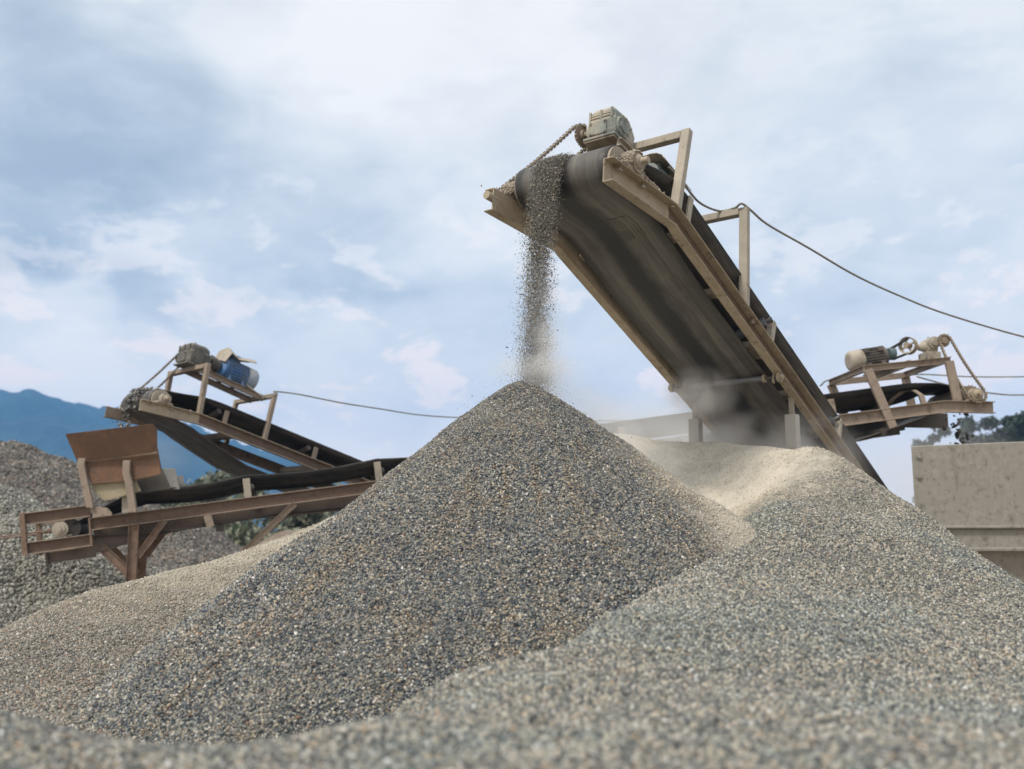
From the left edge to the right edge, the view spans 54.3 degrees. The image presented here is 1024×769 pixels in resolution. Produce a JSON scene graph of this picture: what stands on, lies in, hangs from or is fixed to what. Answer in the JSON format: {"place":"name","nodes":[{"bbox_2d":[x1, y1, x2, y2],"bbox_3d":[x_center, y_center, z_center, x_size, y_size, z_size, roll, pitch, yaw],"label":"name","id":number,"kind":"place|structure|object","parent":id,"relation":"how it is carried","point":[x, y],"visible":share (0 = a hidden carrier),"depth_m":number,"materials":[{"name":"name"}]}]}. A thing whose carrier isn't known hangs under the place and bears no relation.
{"place":"outdoors","nodes":[
{"label":"outdoors","id":0,"kind":"place"},
{"bbox_2d":[0,389,347,530],"bbox_3d":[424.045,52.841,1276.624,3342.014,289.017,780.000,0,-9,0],"label":"mountains","id":1,"kind":"structure","parent":0,"point":[41,421],"depth_m":1268.75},
{"bbox_2d":[0,0,1023,505],"label":"sky","id":2,"kind":"structure","parent":0,"point":[293,187],"materials":[{"name":"white"}]},
{"bbox_2d":[942,413,974,443],"bbox_3d":[6.198,0.825,13.689,0.240,0.943,0.831,0,-9,0],"label":"falling rock","id":3,"kind":"object","parent":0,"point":[958,433],"visible":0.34,"depth_m":13.76,"materials":[{"name":"stone"}]},
{"label":"ground","id":4,"kind":"structure","parent":0,"visible":0},
{"bbox_2d":[0,484,166,628],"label":"rock pile","id":5,"kind":"object","parent":4,"relation":"on","point":[31,584],"visible":0.12,"depth_m":15.01,"materials":[{"name":"gravel"}]},
{"bbox_2d":[0,440,243,553],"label":"gravel pile","id":6,"kind":"object","parent":4,"relation":"on","point":[48,481],"visible":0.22,"depth_m":31.20,"materials":[{"name":"grey gravel"}]},
{"bbox_2d":[0,516,332,743],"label":"gravel pile","id":7,"kind":"object","parent":4,"relation":"on","point":[60,660],"visible":0.34,"depth_m":6.69,"materials":[{"name":"grey gravel"}]},
{"bbox_2d":[117,529,231,570],"bbox_3d":[-8.514,4.472,22.076,10.063,3.254,7.055,0,-9,0],"label":"gravel pile","id":8,"kind":"object","parent":4,"relation":"on","point":[178,549],"visible":0.05,"depth_m":22.36,"materials":[{"name":"grey gravel"}]},
{"bbox_2d":[160,501,215,527],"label":"tree","id":9,"kind":"object","parent":4,"relation":"on","point":[181,504],"visible":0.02,"depth_m":48.93,"materials":[{"name":"green plant"}]},
{"bbox_2d":[0,457,408,581],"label":"belt conveyor","id":10,"kind":"object","parent":4,"relation":"on","point":[138,533],"visible":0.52,"depth_m":14.23,"materials":[{"name":"metal"}]},
{"bbox_2d":[66,424,183,517],"bbox_3d":[-5.496,1.252,14.085,1.612,1.257,1.298,0,-9,0],"label":"feed chute","id":11,"kind":"object","parent":10,"relation":"attached to","point":[124,463],"visible":1,"depth_m":13.66,"materials":[{"name":"beige metal"}]},
{"bbox_2d":[165,469,251,534],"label":"tree","id":12,"kind":"object","parent":4,"relation":"on","point":[220,475],"visible":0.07,"depth_m":51.83,"materials":[{"name":"green plant"}]},
{"bbox_2d":[103,343,385,491],"bbox_3d":[-2.431,2.356,17.347,1.390,5.271,9.216,-8,-12,42],"label":"belt conveyor","id":13,"kind":"object","parent":4,"relation":"on","point":[165,411],"visible":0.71,"depth_m":15.24,"materials":[{"name":"beige metal"}]},
{"bbox_2d":[112,386,167,427],"bbox_3d":[-5.208,0.637,14.726,0.853,1.183,1.334,-8,-12,43],"label":"falling rock","id":14,"kind":"object","parent":13,"relation":"on","point":[133,393],"visible":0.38,"depth_m":14.39,"materials":[{"name":"stone"}]},
{"bbox_2d":[246,384,625,420],"bbox_3d":[-0.301,0.430,17.509,8.646,0.328,0.735,5,-10,-31],"label":"power cable","id":15,"kind":"object","parent":13,"relation":"attached to","point":[276,392],"visible":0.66,"depth_m":16.29,"materials":[{"name":"brown plastic"}]},
{"bbox_2d":[220,470,268,528],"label":"tree","id":16,"kind":"object","parent":4,"relation":"on","point":[241,495],"visible":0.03,"depth_m":60.28,"materials":[{"name":"green plant"}]},
{"bbox_2d":[232,522,284,545],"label":"scrub","id":17,"kind":"object","parent":4,"relation":"on","point":[235,526],"depth_m":41.10,"materials":[{"name":"green plant"}]},
{"bbox_2d":[224,493,323,546],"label":"tree","id":18,"kind":"object","parent":4,"relation":"on","point":[245,536],"visible":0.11,"depth_m":45.08,"materials":[{"name":"green plant"}]},
{"bbox_2d":[257,530,295,544],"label":"dirt bank","id":19,"kind":"structure","parent":4,"relation":"on","point":[280,534],"depth_m":39.31,"materials":[{"name":"beige soil"}]},
{"bbox_2d":[264,512,331,538],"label":"tree","id":20,"kind":"object","parent":4,"relation":"on","point":[297,522],"visible":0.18,"depth_m":43.24,"materials":[{"name":"green plant"}]},
{"bbox_2d":[307,482,343,518],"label":"tree","id":21,"kind":"object","parent":4,"relation":"on","point":[331,513],"visible":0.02,"depth_m":55.63,"materials":[{"name":"green plant"}]},
{"bbox_2d":[75,380,755,745],"bbox_3d":[0.130,1.720,6.262,10.250,3.700,9.100,0,-9,0],"label":"gravel pile","id":22,"kind":"object","parent":4,"relation":"on","point":[535,520],"visible":0.53,"depth_m":5.23,"materials":[{"name":"grey gravel"}]},
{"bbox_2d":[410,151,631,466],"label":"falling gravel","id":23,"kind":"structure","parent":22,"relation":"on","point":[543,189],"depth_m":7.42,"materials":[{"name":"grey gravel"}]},
{"bbox_2d":[0,433,1023,768],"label":"gravel pile","id":24,"kind":"object","parent":4,"relation":"on","point":[836,611],"visible":0.81,"depth_m":3.22,"materials":[{"name":"grey gravel"}]},
{"bbox_2d":[481,106,887,488],"bbox_3d":[3.645,1.158,11.617,1.370,5.912,11.384,-6,-11,37],"label":"belt conveyor","id":25,"kind":"object","parent":4,"relation":"on","point":[644,257],"visible":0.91,"depth_m":8.77,"materials":[{"name":"beige metal"}]},
{"bbox_2d":[668,166,1023,337],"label":"power cable","id":26,"kind":"object","parent":25,"relation":"attached to","point":[767,224],"visible":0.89,"depth_m":9.90,"materials":[{"name":"brown plastic"}]},
{"bbox_2d":[599,334,995,441],"bbox_3d":[3.178,1.847,13.409,6.345,5.091,1.550,1,-9,-4],"label":"belt conveyor","id":27,"kind":"object","parent":4,"relation":"on","point":[876,416],"visible":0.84,"depth_m":13.32,"materials":[{"name":"metal"}]},
{"bbox_2d":[820,374,1023,386],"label":"power cable","id":28,"kind":"object","parent":27,"relation":"attached to","point":[958,376],"visible":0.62,"depth_m":16.75,"materials":[{"name":"brown plastic"}]},
{"bbox_2d":[916,376,1023,395],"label":"power cable","id":29,"kind":"object","parent":27,"relation":"attached to","point":[983,392],"visible":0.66,"depth_m":16.79,"materials":[{"name":"brown plastic"}]},
{"bbox_2d":[911,437,940,502],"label":"tree","id":30,"kind":"object","parent":4,"relation":"on","point":[918,442],"visible":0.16,"depth_m":100.22,"materials":[{"name":"green plant"}]},
{"bbox_2d":[922,425,953,445],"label":"tree","id":31,"kind":"object","parent":4,"relation":"on","point":[938,435],"visible":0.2,"depth_m":96.20,"materials":[{"name":"green plant"}]},
{"bbox_2d":[911,441,1023,581],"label":"concrete wall","id":32,"kind":"structure","parent":4,"relation":"on","point":[970,496],"depth_m":12.54,"materials":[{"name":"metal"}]},
{"bbox_2d":[956,421,982,443],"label":"tree","id":33,"kind":"object","parent":4,"relation":"on","point":[970,428],"visible":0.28,"depth_m":91.93,"materials":[{"name":"green plant"}]},
{"bbox_2d":[957,415,992,442],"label":"tree","id":34,"kind":"object","parent":4,"relation":"on","point":[970,419],"visible":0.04,"depth_m":99.47,"materials":[{"name":"green plant"}]},
{"bbox_2d":[974,415,1023,442],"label":"tree","id":35,"kind":"object","parent":4,"relation":"on","point":[1004,434],"visible":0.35,"depth_m":95.29,"materials":[{"name":"green plant"}]},
{"bbox_2d":[992,415,1014,442],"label":"tree","id":36,"kind":"object","parent":4,"relation":"on","point":[1004,421],"visible":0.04,"depth_m":96.98,"materials":[{"name":"green plant"}]},
{"bbox_2d":[1006,410,1023,438],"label":"tree","id":37,"kind":"object","parent":4,"relation":"on","point":[1018,422],"visible":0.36,"depth_m":93.28,"materials":[{"name":"green plant"}]}
]}

